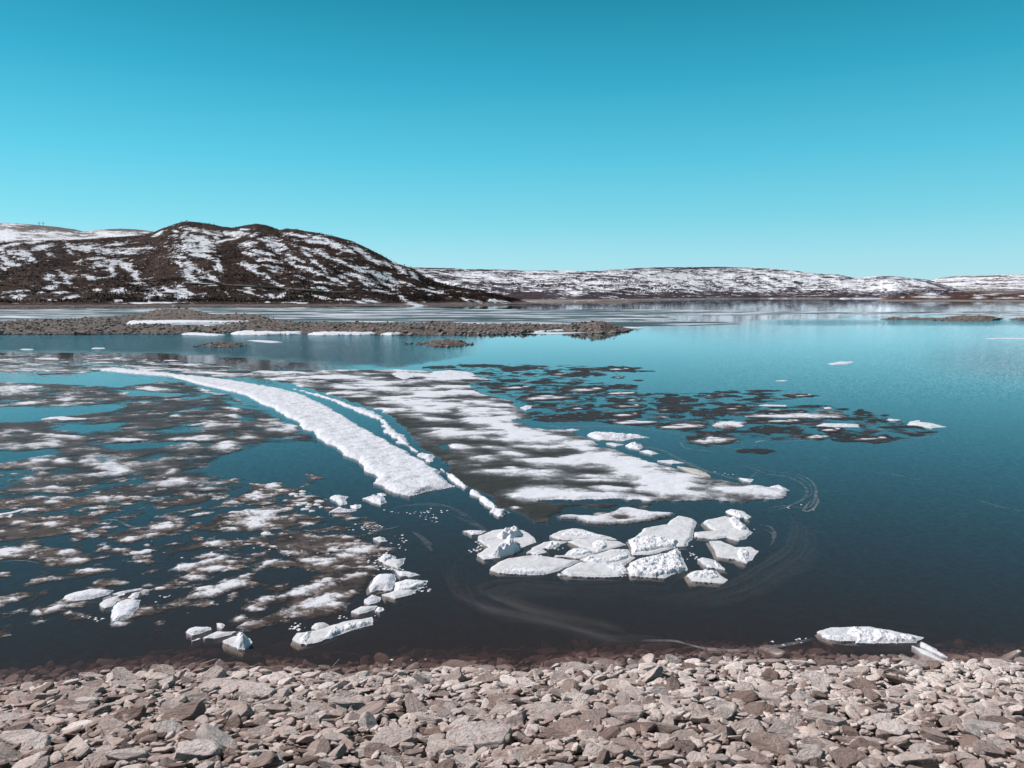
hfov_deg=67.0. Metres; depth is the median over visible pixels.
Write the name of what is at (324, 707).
beach stone
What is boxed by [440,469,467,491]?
ice strip
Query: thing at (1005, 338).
ice floe
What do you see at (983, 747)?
beach stone
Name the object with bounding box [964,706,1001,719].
beach stone
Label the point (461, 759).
beach stone
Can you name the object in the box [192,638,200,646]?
ice slab
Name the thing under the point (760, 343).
water
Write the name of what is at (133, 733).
beach stone
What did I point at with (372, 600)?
ice slab
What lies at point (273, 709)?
beach stone
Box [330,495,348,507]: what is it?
ice floe
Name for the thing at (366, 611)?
ice slab
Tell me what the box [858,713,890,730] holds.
beach stone
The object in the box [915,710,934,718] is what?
beach stone
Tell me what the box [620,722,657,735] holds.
beach stone
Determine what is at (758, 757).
beach stone
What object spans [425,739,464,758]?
beach stone
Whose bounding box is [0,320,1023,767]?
ground
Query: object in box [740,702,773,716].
beach stone
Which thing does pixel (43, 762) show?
beach stone
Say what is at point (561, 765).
beach stone
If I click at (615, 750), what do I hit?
beach stone
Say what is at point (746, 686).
beach stone
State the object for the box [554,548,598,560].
ice slab
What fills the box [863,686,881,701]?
beach stone
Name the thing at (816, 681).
beach stone
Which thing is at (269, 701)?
beach stone
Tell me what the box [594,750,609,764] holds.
beach stone
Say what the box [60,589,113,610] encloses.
ice slab
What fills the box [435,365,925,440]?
thin dark ice
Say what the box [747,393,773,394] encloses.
dark floe
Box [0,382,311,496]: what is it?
soaked ice field
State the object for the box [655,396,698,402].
dark floe
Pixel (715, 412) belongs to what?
dark floe
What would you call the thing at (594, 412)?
dark floe
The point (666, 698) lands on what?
beach stone
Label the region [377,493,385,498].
ice floe
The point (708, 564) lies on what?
ice slab
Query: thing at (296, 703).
beach stone
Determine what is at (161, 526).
slush raft
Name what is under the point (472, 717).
beach stone
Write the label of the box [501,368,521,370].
dark floe
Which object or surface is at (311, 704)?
beach stone
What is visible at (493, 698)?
beach stone
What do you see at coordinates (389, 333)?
snow bank
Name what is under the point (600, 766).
beach stone
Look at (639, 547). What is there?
ice slab
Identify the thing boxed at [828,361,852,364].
ice floe
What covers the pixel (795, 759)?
beach stone
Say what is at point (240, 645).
ice slab
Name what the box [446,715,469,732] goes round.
beach stone
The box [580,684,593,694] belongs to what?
beach stone
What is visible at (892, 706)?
beach stone
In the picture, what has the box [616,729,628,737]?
beach stone
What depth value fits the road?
675.50 m
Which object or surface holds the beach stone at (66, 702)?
on the ground
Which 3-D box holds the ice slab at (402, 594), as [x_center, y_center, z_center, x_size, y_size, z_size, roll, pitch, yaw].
[-2.908,5.704,21.228,1.000,0.327,1.578,2,7,14]
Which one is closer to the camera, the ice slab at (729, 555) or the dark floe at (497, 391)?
the ice slab at (729, 555)
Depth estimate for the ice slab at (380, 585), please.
21.39 m
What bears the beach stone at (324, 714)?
on the ground
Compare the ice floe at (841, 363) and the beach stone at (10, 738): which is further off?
the ice floe at (841, 363)
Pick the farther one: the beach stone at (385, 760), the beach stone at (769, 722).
the beach stone at (769, 722)
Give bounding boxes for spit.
[552,302,632,304]
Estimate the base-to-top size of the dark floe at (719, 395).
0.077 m
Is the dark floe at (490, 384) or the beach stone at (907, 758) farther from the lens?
the dark floe at (490, 384)
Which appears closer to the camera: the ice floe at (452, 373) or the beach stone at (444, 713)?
the beach stone at (444, 713)
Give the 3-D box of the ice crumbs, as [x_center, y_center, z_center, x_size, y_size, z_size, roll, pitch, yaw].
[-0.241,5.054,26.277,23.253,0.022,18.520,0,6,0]
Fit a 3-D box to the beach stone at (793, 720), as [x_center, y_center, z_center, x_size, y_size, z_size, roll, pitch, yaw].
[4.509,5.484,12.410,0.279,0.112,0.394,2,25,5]
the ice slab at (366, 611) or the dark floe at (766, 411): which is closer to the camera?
the ice slab at (366, 611)
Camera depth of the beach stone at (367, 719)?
12.64 m
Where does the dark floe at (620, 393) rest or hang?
on the water
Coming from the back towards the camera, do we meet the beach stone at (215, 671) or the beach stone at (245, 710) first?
the beach stone at (215, 671)
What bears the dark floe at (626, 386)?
on the water
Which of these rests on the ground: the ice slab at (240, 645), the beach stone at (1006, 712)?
the beach stone at (1006, 712)
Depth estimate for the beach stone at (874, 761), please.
10.57 m
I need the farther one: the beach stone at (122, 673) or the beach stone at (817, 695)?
the beach stone at (122, 673)
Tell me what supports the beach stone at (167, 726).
on the ground
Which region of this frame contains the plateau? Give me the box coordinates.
[0,223,152,242]
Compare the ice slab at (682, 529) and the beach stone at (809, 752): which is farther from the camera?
the ice slab at (682, 529)
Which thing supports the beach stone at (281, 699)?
on the ground
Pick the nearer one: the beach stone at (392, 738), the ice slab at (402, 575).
the beach stone at (392, 738)
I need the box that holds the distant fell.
[931,274,1023,293]
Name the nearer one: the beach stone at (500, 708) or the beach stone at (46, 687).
the beach stone at (500, 708)
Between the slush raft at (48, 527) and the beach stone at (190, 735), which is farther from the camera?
the slush raft at (48, 527)
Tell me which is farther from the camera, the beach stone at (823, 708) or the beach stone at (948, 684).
the beach stone at (948, 684)
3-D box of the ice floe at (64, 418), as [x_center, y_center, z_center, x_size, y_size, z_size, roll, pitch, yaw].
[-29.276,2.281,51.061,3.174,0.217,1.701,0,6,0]
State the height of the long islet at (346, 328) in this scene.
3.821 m
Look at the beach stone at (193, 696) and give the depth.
14.26 m
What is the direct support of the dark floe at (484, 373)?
on the water
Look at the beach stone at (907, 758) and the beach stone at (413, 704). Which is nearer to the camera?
the beach stone at (907, 758)
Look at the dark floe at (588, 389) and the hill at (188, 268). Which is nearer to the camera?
the dark floe at (588, 389)
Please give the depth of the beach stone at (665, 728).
12.07 m
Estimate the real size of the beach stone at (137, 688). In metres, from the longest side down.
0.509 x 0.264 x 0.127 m
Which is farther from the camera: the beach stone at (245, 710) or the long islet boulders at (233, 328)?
the long islet boulders at (233, 328)
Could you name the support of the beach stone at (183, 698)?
on the ground
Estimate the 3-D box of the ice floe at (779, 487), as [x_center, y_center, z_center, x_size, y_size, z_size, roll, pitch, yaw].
[11.234,4.371,32.428,0.564,0.257,0.957,-2,7,-13]
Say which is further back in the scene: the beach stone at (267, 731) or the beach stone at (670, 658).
the beach stone at (670, 658)
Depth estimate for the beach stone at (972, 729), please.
11.62 m
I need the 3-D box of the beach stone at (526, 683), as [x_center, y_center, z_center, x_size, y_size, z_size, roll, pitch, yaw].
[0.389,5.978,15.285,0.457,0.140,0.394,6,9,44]
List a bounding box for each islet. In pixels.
[0,308,631,338]
[201,342,244,351]
[422,340,468,350]
[882,315,1000,323]
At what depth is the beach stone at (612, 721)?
12.47 m
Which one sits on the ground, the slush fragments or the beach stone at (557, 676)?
the beach stone at (557, 676)
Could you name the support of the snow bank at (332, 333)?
on the long islet at (346, 328)
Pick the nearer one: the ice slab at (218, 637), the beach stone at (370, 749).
the beach stone at (370, 749)
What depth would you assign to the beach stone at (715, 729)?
11.97 m
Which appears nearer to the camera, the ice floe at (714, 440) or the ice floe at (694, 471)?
the ice floe at (694, 471)
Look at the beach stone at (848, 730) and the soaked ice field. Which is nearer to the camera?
the beach stone at (848, 730)
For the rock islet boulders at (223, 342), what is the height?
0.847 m
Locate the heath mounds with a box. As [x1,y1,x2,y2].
[876,292,1023,300]
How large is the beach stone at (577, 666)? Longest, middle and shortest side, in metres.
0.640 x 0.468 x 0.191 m
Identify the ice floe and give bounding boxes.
[0,508,25,514]
[41,416,86,421]
[247,340,280,343]
[261,531,270,538]
[329,506,356,515]
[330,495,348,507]
[350,504,360,511]
[362,494,386,507]
[373,536,387,545]
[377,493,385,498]
[392,372,413,378]
[428,370,475,376]
[520,405,532,411]
[561,507,671,522]
[567,429,579,432]
[587,431,649,442]
[606,443,623,448]
[625,442,642,451]
[639,450,658,456]
[657,460,684,465]
[677,466,710,477]
[739,478,753,483]
[759,404,785,407]
[770,485,789,493]
[817,423,859,428]
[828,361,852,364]
[885,419,900,422]
[907,420,946,429]
[987,338,1023,338]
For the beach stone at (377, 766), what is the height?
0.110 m
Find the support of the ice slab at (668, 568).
on the water
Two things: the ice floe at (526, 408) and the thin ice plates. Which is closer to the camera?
the ice floe at (526, 408)
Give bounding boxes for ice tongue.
[101,367,454,500]
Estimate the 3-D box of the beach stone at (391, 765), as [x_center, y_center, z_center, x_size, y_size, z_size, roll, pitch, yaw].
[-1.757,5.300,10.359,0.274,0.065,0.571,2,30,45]
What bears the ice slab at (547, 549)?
on the water
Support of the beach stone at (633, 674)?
on the ground
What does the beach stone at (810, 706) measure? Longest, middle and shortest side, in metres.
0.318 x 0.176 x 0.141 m
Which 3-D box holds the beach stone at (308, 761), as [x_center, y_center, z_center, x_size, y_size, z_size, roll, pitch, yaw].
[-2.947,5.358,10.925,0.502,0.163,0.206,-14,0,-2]
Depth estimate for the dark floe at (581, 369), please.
85.05 m
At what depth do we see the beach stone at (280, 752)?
11.24 m
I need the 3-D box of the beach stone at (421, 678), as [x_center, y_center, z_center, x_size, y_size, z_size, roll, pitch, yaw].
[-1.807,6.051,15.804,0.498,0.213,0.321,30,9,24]
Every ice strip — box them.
[293,389,435,464]
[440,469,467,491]
[470,489,510,519]
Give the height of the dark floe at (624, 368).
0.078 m
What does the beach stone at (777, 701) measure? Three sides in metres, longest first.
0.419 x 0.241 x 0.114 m
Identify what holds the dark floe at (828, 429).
on the water
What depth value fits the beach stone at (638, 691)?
14.44 m
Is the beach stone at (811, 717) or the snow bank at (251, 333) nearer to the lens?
the beach stone at (811, 717)
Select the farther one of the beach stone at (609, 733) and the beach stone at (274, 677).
the beach stone at (274, 677)
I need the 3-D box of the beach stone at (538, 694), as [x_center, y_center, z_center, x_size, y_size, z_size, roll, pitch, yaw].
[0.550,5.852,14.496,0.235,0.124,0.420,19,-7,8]
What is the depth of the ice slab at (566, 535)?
25.83 m
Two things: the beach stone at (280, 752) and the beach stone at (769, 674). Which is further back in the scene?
the beach stone at (769, 674)
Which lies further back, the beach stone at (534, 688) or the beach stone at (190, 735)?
the beach stone at (534, 688)
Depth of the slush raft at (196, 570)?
23.02 m
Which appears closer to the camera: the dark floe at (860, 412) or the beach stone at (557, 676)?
the beach stone at (557, 676)
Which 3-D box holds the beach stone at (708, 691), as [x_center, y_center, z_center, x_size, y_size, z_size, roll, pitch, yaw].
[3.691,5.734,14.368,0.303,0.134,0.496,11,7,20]
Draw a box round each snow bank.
[127,320,247,324]
[182,332,224,335]
[230,330,301,335]
[308,331,375,335]
[380,332,399,335]
[535,329,563,332]
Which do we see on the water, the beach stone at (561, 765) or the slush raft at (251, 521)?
the slush raft at (251, 521)
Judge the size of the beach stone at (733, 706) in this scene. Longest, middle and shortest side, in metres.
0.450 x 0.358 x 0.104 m
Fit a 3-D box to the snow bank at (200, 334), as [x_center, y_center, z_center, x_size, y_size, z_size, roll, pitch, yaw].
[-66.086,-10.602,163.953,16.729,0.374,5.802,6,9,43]
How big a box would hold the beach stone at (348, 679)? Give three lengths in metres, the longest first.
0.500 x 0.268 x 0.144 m
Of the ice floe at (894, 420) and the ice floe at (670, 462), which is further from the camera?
the ice floe at (894, 420)
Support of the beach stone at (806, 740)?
on the ground
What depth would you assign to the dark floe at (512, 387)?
68.18 m
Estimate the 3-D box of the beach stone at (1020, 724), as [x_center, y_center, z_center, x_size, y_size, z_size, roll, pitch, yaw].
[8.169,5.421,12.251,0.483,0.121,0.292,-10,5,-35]
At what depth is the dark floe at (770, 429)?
46.70 m
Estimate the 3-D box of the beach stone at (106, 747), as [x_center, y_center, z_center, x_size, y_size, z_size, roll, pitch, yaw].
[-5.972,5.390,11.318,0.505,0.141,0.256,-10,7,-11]
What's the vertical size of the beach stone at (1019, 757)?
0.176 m
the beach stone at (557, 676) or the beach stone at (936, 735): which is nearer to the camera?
the beach stone at (936, 735)
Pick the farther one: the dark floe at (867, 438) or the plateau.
the plateau
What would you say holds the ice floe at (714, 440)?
on the water
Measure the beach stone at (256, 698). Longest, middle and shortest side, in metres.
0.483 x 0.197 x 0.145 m
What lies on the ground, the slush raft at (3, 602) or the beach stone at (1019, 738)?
the beach stone at (1019, 738)
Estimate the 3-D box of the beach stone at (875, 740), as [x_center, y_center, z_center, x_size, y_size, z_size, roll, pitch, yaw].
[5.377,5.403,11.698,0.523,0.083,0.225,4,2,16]
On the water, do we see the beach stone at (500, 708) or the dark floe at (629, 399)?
the dark floe at (629, 399)
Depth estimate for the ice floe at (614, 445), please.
41.88 m
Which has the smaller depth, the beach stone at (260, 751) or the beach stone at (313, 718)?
the beach stone at (260, 751)
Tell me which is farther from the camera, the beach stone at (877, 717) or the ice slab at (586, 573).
the ice slab at (586, 573)
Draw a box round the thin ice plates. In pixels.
[0,355,298,376]
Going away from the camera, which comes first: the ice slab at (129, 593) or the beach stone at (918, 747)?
the beach stone at (918, 747)
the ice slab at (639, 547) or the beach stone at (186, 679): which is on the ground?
the beach stone at (186, 679)
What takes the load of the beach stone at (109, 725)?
on the ground
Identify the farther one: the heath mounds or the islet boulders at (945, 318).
the heath mounds
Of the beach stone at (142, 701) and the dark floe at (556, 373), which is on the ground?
the beach stone at (142, 701)
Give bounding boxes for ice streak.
[831,311,1023,315]
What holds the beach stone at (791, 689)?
on the ground
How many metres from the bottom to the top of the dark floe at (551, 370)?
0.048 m
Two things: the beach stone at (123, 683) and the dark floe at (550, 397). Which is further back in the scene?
the dark floe at (550, 397)
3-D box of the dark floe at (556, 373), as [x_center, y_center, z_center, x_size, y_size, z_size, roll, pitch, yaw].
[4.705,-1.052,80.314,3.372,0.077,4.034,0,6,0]
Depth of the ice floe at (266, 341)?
137.54 m
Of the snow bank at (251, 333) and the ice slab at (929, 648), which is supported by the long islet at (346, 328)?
the snow bank at (251, 333)
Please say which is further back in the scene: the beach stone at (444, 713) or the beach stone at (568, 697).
the beach stone at (568, 697)
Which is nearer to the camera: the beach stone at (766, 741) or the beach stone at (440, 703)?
the beach stone at (766, 741)
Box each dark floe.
[423,366,454,367]
[457,364,498,366]
[475,382,501,385]
[476,372,493,374]
[488,384,540,389]
[488,391,505,392]
[497,378,525,382]
[498,366,537,368]
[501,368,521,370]
[517,393,578,400]
[530,380,557,383]
[533,413,609,421]
[540,403,557,405]
[543,370,559,371]
[547,372,568,375]
[551,385,608,395]
[563,373,589,376]
[564,406,588,409]
[566,381,583,384]
[570,368,596,370]
[587,411,601,413]
[597,366,633,371]
[601,403,646,407]
[603,391,635,394]
[605,397,618,400]
[605,410,644,419]
[605,419,658,425]
[606,384,637,387]
[619,398,645,401]
[626,370,652,371]
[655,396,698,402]
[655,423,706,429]
[657,404,693,410]
[670,415,684,417]
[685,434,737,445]
[689,408,728,415]
[694,394,737,397]
[710,421,746,429]
[715,390,739,392]
[716,430,755,432]
[717,404,754,411]
[734,412,848,419]
[736,449,773,453]
[743,398,760,399]
[744,419,807,423]
[746,390,780,391]
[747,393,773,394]
[750,425,803,434]
[755,409,808,413]
[783,394,817,397]
[801,434,831,439]
[818,427,843,432]
[831,434,894,442]
[854,409,872,415]
[866,418,889,421]
[879,425,921,428]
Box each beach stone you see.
[0,712,21,722]
[0,729,53,750]
[0,747,21,767]
[8,721,29,730]
[13,707,26,712]
[23,732,50,747]
[25,681,54,700]
[25,723,49,731]
[31,755,50,767]
[54,699,77,705]
[61,735,90,760]
[64,703,98,712]
[67,686,105,697]
[75,696,98,703]
[79,672,96,677]
[79,679,108,685]
[85,704,110,716]
[87,750,108,767]
[89,745,120,753]
[94,717,135,734]
[102,694,127,702]
[105,747,147,766]
[111,680,132,687]
[112,667,139,681]
[112,705,146,721]
[117,731,135,737]
[120,740,132,748]
[120,764,147,767]
[126,684,144,692]
[135,698,151,706]
[153,720,183,733]
[154,664,175,675]
[158,675,177,686]
[158,757,175,767]
[160,701,181,712]
[160,701,205,721]
[170,695,187,702]
[173,739,220,762]
[177,731,195,741]
[180,676,196,685]
[182,691,209,702]
[193,678,271,694]
[193,760,214,767]
[196,723,238,752]
[197,665,226,678]
[206,710,225,717]
[223,714,242,730]
[228,703,252,719]
[242,684,276,696]
[246,725,274,736]
[247,695,271,700]
[247,751,279,767]
[248,738,265,746]
[250,698,275,706]
[250,748,273,754]
[254,716,273,728]
[264,703,288,714]
[266,674,284,682]
[271,695,285,703]
[276,748,291,760]
[278,763,288,767]
[280,728,297,742]
[285,755,319,767]
[287,689,311,698]
[291,699,307,708]
[293,707,318,719]
[303,702,321,709]
[304,680,316,688]
[305,714,319,729]
[306,739,330,755]
[314,710,330,721]
[318,705,335,710]
[318,758,338,767]
[320,732,347,748]
[321,695,328,701]
[321,719,337,725]
[326,743,346,759]
[328,696,365,712]
[334,664,351,668]
[336,690,356,697]
[337,676,354,683]
[339,725,358,732]
[356,700,386,714]
[358,711,376,728]
[358,759,380,767]
[363,742,400,759]
[370,682,383,686]
[370,764,382,767]
[371,728,418,750]
[379,754,403,766]
[383,762,396,767]
[386,711,404,721]
[393,756,428,765]
[397,699,424,709]
[403,748,424,757]
[404,694,428,712]
[412,671,432,684]
[415,714,447,726]
[422,662,439,667]
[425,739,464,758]
[428,690,451,698]
[428,700,463,708]
[431,758,454,767]
[436,709,451,722]
[444,669,464,681]
[444,702,457,716]
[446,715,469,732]
[446,721,514,751]
[451,696,471,701]
[452,754,480,767]
[459,703,488,715]
[464,761,477,767]
[469,716,478,720]
[474,673,495,685]
[482,689,504,698]
[483,718,498,723]
[488,694,520,705]
[489,702,516,716]
[489,757,504,767]
[504,710,526,724]
[511,671,533,678]
[513,700,533,706]
[516,744,549,764]
[518,704,531,711]
[520,680,540,689]
[526,702,569,720]
[531,685,553,692]
[536,690,542,700]
[537,718,593,739]
[546,755,567,764]
[547,671,567,683]
[553,762,575,767]
[561,661,589,673]
[562,678,579,691]
[562,691,589,702]
[571,696,589,708]
[572,761,593,767]
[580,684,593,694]
[581,710,601,725]
[582,742,602,755]
[591,707,610,718]
[592,764,608,767]
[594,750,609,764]
[596,726,621,740]
[602,717,625,726]
[602,744,629,757]
[608,704,644,720]
[610,737,634,746]
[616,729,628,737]
[617,690,630,704]
[618,673,637,676]
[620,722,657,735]
[623,740,647,762]
[626,685,646,696]
[641,665,663,682]
[642,695,655,703]
[646,757,674,767]
[650,686,668,697]
[654,721,679,733]
[660,695,673,701]
[661,714,674,724]
[665,654,681,663]
[667,676,679,690]
[667,740,696,754]
[669,730,701,740]
[681,662,698,668]
[681,706,696,712]
[682,692,699,699]
[686,751,706,767]
[691,710,702,716]
[700,723,733,742]
[703,686,717,697]
[704,699,739,709]
[710,753,733,765]
[712,707,732,722]
[714,703,736,719]
[715,761,724,767]
[723,690,758,703]
[732,751,773,764]
[735,682,754,691]
[735,715,761,725]
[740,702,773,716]
[744,719,764,733]
[746,731,791,757]
[754,691,781,701]
[757,659,785,666]
[757,686,779,693]
[761,668,780,682]
[762,717,783,727]
[762,764,773,767]
[767,722,801,740]
[768,684,786,689]
[769,698,788,709]
[781,754,809,765]
[784,714,800,727]
[784,760,797,767]
[787,685,795,697]
[791,690,816,701]
[796,744,811,750]
[796,744,822,765]
[800,671,834,682]
[800,736,826,747]
[802,710,847,728]
[805,666,827,670]
[808,702,824,708]
[808,705,829,713]
[809,757,824,767]
[810,676,828,695]
[810,691,827,699]
[813,659,838,665]
[815,700,841,706]
[829,748,867,767]
[833,736,856,745]
[840,666,870,679]
[842,725,858,736]
[846,679,877,691]
[846,737,884,755]
[852,736,884,744]
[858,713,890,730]
[860,702,886,710]
[861,758,893,767]
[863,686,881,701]
[876,719,907,736]
[879,666,908,676]
[882,674,910,684]
[884,747,905,754]
[886,703,898,711]
[887,736,908,746]
[889,690,905,697]
[896,751,938,767]
[899,655,929,669]
[903,723,920,734]
[905,765,921,767]
[909,742,933,752]
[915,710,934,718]
[919,727,956,747]
[925,660,941,669]
[927,681,952,686]
[932,745,957,753]
[939,715,961,732]
[947,751,977,760]
[959,759,988,767]
[961,719,1004,734]
[963,723,987,738]
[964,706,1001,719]
[965,758,989,767]
[973,700,1016,709]
[973,740,1008,758]
[979,715,1016,723]
[986,736,1015,755]
[995,689,1013,692]
[1000,709,1011,716]
[1010,753,1023,763]
[1015,735,1023,744]
[1016,721,1023,727]
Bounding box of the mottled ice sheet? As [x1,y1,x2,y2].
[251,369,787,526]
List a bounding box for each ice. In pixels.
[0,307,894,333]
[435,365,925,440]
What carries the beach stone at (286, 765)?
on the ground
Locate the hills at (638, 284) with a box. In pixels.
[410,267,966,302]
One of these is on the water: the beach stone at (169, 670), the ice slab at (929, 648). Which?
the ice slab at (929, 648)
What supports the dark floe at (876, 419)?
on the water
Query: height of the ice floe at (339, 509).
0.245 m
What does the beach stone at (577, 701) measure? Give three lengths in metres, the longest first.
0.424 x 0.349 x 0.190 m
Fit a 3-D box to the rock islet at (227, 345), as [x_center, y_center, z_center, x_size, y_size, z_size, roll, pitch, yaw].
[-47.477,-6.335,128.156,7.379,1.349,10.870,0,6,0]
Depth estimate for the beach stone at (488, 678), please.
15.74 m
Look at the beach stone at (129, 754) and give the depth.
10.97 m
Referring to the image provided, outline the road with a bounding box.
[183,282,393,293]
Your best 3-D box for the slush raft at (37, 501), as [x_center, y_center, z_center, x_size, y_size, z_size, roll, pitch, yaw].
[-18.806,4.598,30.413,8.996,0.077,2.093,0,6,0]
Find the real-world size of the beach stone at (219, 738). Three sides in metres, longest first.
0.920 x 0.509 x 0.273 m
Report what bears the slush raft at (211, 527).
on the water
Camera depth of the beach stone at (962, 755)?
10.93 m
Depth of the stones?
14.45 m
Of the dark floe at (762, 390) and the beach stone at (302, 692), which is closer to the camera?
the beach stone at (302, 692)
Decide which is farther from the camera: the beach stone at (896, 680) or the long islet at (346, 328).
the long islet at (346, 328)
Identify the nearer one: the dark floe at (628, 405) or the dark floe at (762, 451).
the dark floe at (762, 451)
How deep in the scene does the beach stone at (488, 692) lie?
14.63 m
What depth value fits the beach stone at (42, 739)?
11.46 m
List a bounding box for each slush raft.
[0,495,150,506]
[0,514,100,540]
[0,546,94,565]
[0,599,8,606]
[0,632,8,636]
[32,604,66,614]
[89,532,129,537]
[105,548,129,554]
[116,518,185,542]
[146,584,167,590]
[149,496,209,505]
[166,540,221,554]
[173,553,255,580]
[187,559,279,599]
[198,517,222,530]
[226,506,300,530]
[232,473,322,501]
[234,615,255,624]
[258,530,379,620]
[282,497,319,503]
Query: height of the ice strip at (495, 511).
0.274 m
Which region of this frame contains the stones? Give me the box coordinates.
[0,638,1023,767]
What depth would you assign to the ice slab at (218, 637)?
18.29 m
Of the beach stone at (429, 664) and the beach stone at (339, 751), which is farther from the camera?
the beach stone at (429, 664)
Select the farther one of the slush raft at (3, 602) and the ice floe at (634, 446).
the ice floe at (634, 446)
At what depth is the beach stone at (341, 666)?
17.58 m
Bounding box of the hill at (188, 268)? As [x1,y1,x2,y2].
[0,221,530,308]
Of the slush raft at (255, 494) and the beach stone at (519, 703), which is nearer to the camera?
the beach stone at (519, 703)
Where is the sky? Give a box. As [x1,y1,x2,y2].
[0,0,1023,279]
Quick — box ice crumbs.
[81,474,805,659]
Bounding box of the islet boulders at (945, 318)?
[881,315,1003,320]
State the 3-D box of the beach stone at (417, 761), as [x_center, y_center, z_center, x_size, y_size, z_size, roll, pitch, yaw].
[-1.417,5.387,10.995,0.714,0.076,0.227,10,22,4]
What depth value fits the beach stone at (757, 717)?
12.43 m
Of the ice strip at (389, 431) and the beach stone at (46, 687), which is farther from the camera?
the ice strip at (389, 431)
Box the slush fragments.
[0,473,393,630]
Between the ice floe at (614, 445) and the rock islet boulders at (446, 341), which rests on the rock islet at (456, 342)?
the rock islet boulders at (446, 341)
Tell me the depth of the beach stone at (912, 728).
12.09 m
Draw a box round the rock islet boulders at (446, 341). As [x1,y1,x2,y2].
[419,339,473,346]
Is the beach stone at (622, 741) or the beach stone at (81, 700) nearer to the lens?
the beach stone at (622, 741)
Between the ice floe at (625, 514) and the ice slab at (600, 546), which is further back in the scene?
the ice floe at (625, 514)
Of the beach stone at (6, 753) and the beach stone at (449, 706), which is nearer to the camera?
the beach stone at (6, 753)
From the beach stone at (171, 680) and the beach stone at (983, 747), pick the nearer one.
the beach stone at (983, 747)
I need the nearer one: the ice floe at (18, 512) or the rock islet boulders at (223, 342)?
the ice floe at (18, 512)
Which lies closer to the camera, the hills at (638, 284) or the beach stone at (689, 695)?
the beach stone at (689, 695)
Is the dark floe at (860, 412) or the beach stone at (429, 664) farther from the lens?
the dark floe at (860, 412)
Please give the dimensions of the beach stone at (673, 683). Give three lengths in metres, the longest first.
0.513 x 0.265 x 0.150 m
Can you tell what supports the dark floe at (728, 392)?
on the water
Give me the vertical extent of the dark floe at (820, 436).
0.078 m
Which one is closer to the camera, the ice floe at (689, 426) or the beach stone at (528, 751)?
the beach stone at (528, 751)
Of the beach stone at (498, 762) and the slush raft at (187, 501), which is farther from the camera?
the slush raft at (187, 501)
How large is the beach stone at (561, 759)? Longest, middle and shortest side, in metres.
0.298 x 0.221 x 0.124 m
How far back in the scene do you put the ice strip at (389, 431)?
48.09 m
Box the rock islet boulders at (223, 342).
[193,341,247,347]
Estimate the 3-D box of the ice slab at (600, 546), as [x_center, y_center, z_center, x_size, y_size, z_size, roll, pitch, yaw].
[2.755,5.245,25.172,1.536,0.351,1.496,-5,8,-35]
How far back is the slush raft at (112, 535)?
26.12 m
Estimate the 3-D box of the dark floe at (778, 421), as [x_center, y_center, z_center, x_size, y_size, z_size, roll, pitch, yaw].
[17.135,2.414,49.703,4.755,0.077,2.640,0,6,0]
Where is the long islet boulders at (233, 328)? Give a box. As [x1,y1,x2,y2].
[0,308,637,335]
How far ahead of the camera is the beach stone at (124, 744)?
11.30 m
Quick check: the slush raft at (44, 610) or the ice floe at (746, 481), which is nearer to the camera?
the slush raft at (44, 610)
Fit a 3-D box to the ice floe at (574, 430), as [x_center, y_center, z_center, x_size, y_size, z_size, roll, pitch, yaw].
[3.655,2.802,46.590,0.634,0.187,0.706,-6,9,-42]
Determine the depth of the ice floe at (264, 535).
26.17 m
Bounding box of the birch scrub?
[0,220,522,302]
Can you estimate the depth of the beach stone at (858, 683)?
15.04 m
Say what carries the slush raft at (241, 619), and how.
on the water
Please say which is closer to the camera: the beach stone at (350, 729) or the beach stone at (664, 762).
the beach stone at (664, 762)
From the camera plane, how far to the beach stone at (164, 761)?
10.70 m
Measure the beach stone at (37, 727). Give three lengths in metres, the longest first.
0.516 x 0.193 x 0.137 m
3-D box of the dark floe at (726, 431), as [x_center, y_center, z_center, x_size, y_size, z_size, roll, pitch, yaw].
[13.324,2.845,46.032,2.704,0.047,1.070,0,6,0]
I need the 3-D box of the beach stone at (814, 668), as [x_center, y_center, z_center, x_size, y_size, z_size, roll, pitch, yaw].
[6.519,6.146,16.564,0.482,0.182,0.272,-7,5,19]
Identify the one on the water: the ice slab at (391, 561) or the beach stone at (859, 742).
the ice slab at (391, 561)
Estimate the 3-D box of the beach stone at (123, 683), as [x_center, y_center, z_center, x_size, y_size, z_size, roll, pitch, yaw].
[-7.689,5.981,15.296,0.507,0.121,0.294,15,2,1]
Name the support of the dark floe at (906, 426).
on the water
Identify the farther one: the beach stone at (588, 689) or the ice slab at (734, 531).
the ice slab at (734, 531)
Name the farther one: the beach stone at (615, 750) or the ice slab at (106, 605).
the ice slab at (106, 605)
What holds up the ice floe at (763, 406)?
on the water
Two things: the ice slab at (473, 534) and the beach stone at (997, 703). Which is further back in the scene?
the ice slab at (473, 534)
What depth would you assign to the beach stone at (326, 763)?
10.80 m
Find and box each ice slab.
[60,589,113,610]
[99,595,119,612]
[111,599,142,631]
[113,588,143,597]
[128,592,140,599]
[186,627,211,640]
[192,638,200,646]
[203,631,235,643]
[217,623,224,631]
[222,632,253,659]
[290,617,378,654]
[311,622,328,630]
[351,606,377,618]
[364,595,380,606]
[366,574,395,598]
[375,607,383,617]
[378,553,405,571]
[382,579,429,606]
[392,569,419,580]
[463,530,485,538]
[476,526,540,566]
[489,555,578,581]
[526,540,568,556]
[549,528,616,541]
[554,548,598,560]
[558,562,628,584]
[567,539,626,552]
[579,549,634,568]
[626,535,678,559]
[627,548,691,585]
[637,516,699,553]
[684,569,728,592]
[693,516,752,546]
[697,557,728,577]
[706,541,759,570]
[725,509,753,525]
[815,626,934,651]
[911,646,946,661]
[920,642,947,660]
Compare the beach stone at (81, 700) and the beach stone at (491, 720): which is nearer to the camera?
the beach stone at (491, 720)

